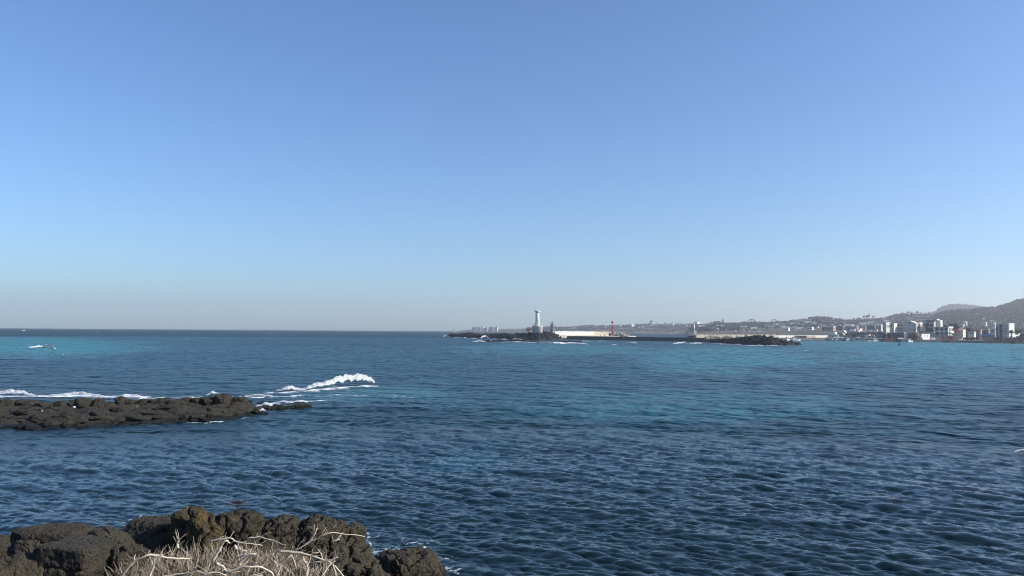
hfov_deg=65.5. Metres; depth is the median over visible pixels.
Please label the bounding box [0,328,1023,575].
sea
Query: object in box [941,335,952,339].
terracotta house
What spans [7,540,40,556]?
boulder
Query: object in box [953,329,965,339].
pink house
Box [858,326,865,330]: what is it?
house
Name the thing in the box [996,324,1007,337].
apartment tower
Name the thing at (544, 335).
rock islet
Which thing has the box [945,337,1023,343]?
rocky bank
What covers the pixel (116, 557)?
boulder
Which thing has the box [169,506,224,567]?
boulder
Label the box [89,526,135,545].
boulder
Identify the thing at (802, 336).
harbour wall
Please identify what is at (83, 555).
boulder
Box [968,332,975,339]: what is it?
house
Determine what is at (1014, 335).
white house
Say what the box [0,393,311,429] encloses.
rock reef
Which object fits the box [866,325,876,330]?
building
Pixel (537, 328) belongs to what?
lighthouse
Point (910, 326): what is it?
gabled hall
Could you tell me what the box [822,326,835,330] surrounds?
house
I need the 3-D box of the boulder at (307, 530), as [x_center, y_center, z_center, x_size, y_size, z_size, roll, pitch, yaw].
[-4.039,5.129,16.301,0.998,0.879,1.224,0,-3,0]
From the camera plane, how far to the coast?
3031.03 m
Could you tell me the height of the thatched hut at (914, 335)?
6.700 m
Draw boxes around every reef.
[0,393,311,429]
[474,339,582,341]
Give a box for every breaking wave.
[27,344,54,348]
[276,373,374,390]
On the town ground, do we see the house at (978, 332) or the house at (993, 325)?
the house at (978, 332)
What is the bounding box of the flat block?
[897,323,902,332]
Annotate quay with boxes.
[567,336,709,341]
[834,338,943,341]
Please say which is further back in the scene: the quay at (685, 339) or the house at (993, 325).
the house at (993, 325)
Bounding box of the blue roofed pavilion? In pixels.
[980,334,995,339]
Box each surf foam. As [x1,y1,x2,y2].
[0,389,307,409]
[445,335,778,345]
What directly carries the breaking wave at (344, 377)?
on the sea
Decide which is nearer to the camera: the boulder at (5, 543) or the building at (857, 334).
the boulder at (5, 543)
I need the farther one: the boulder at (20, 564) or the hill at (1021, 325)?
the hill at (1021, 325)
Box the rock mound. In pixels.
[702,335,801,345]
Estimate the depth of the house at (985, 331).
649.00 m
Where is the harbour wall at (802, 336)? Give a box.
[776,335,827,339]
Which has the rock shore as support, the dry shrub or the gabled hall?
the dry shrub
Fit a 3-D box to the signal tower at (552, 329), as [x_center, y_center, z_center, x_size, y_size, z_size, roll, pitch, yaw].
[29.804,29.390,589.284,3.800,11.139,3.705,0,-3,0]
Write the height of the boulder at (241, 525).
0.996 m
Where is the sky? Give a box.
[0,0,1023,330]
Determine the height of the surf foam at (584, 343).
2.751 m
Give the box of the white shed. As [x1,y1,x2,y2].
[921,334,929,339]
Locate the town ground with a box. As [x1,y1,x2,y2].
[768,329,1019,341]
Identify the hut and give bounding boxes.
[525,327,531,332]
[908,332,921,339]
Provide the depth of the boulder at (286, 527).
15.65 m
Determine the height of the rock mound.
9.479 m
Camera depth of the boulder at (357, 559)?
15.71 m
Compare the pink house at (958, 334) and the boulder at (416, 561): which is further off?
the pink house at (958, 334)
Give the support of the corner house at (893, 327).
on the town ground
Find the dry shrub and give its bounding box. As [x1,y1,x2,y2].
[104,524,364,575]
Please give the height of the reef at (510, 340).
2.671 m
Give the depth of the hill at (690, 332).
1714.12 m
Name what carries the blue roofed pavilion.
on the town ground
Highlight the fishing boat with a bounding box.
[883,335,895,341]
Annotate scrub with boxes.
[690,320,914,333]
[831,331,1020,340]
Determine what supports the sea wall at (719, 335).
in the sea
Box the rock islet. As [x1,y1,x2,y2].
[447,330,565,339]
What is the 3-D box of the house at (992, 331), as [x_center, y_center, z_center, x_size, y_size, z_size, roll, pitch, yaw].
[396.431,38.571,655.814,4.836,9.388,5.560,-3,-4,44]
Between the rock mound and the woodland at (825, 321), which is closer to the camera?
the rock mound
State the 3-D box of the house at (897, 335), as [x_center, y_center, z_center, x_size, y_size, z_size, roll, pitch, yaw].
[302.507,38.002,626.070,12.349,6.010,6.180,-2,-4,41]
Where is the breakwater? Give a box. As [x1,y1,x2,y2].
[554,331,635,338]
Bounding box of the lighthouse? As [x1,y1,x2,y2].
[532,309,542,333]
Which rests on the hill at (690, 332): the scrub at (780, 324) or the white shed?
the scrub at (780, 324)
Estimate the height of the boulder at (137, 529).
0.688 m
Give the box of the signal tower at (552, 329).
[550,321,554,332]
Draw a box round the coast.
[459,324,686,333]
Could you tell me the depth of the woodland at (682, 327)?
3310.73 m
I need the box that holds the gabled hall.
[903,321,919,338]
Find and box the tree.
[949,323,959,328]
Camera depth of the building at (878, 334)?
639.82 m
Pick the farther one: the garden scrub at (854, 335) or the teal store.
the garden scrub at (854, 335)
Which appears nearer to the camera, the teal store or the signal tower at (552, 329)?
the signal tower at (552, 329)
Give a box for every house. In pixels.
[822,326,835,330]
[836,326,845,329]
[844,327,858,330]
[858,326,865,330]
[877,325,882,330]
[882,322,889,332]
[887,332,905,338]
[889,323,897,332]
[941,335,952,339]
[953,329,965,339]
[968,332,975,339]
[970,329,981,338]
[982,329,989,333]
[990,329,995,338]
[991,322,995,328]
[1006,323,1014,332]
[1007,333,1018,337]
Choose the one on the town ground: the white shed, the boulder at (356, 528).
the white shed
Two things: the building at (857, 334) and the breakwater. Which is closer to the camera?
the breakwater
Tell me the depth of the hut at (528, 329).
573.90 m
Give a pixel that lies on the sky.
(347, 165)
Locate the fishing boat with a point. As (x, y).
(887, 340)
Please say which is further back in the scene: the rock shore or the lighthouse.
the lighthouse
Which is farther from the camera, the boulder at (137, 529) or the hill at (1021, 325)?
the hill at (1021, 325)
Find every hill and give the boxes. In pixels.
[687,315,927,335]
[941,302,1023,330]
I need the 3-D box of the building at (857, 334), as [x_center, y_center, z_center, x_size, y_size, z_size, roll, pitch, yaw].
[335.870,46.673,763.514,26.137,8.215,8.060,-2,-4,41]
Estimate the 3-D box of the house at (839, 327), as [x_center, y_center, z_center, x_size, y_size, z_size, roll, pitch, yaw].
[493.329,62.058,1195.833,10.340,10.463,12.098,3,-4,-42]
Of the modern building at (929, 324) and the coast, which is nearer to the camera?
the modern building at (929, 324)
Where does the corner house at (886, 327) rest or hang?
on the town ground
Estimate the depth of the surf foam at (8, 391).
67.63 m
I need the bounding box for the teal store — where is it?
[918,331,933,339]
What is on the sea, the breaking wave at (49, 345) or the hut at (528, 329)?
the breaking wave at (49, 345)
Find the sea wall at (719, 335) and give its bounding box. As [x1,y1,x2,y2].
[694,334,775,338]
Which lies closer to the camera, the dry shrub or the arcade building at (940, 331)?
the dry shrub
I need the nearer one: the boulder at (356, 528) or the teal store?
the boulder at (356, 528)
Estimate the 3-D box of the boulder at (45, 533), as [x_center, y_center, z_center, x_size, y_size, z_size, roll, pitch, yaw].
[-8.529,4.635,14.870,1.518,0.446,1.164,0,-3,0]
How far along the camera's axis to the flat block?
653.37 m
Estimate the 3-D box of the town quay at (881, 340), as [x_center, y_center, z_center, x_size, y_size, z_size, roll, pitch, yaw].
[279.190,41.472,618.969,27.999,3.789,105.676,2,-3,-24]
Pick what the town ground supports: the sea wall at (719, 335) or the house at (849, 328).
the house at (849, 328)
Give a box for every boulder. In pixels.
[0,535,10,557]
[0,552,43,575]
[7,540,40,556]
[10,522,95,543]
[31,535,117,575]
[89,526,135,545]
[108,544,150,575]
[122,515,171,542]
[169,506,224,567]
[216,509,265,565]
[259,514,300,553]
[295,513,339,559]
[314,541,390,575]
[316,519,367,560]
[377,546,448,575]
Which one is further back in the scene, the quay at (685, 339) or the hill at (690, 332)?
the hill at (690, 332)
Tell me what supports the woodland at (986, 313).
on the hill at (1021, 325)
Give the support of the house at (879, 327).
on the town ground
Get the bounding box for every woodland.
[543,323,707,331]
[689,313,933,331]
[926,303,985,314]
[929,298,1023,329]
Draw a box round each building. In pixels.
[847,332,876,336]
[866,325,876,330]
[875,332,887,337]
[922,319,942,330]
[934,326,953,339]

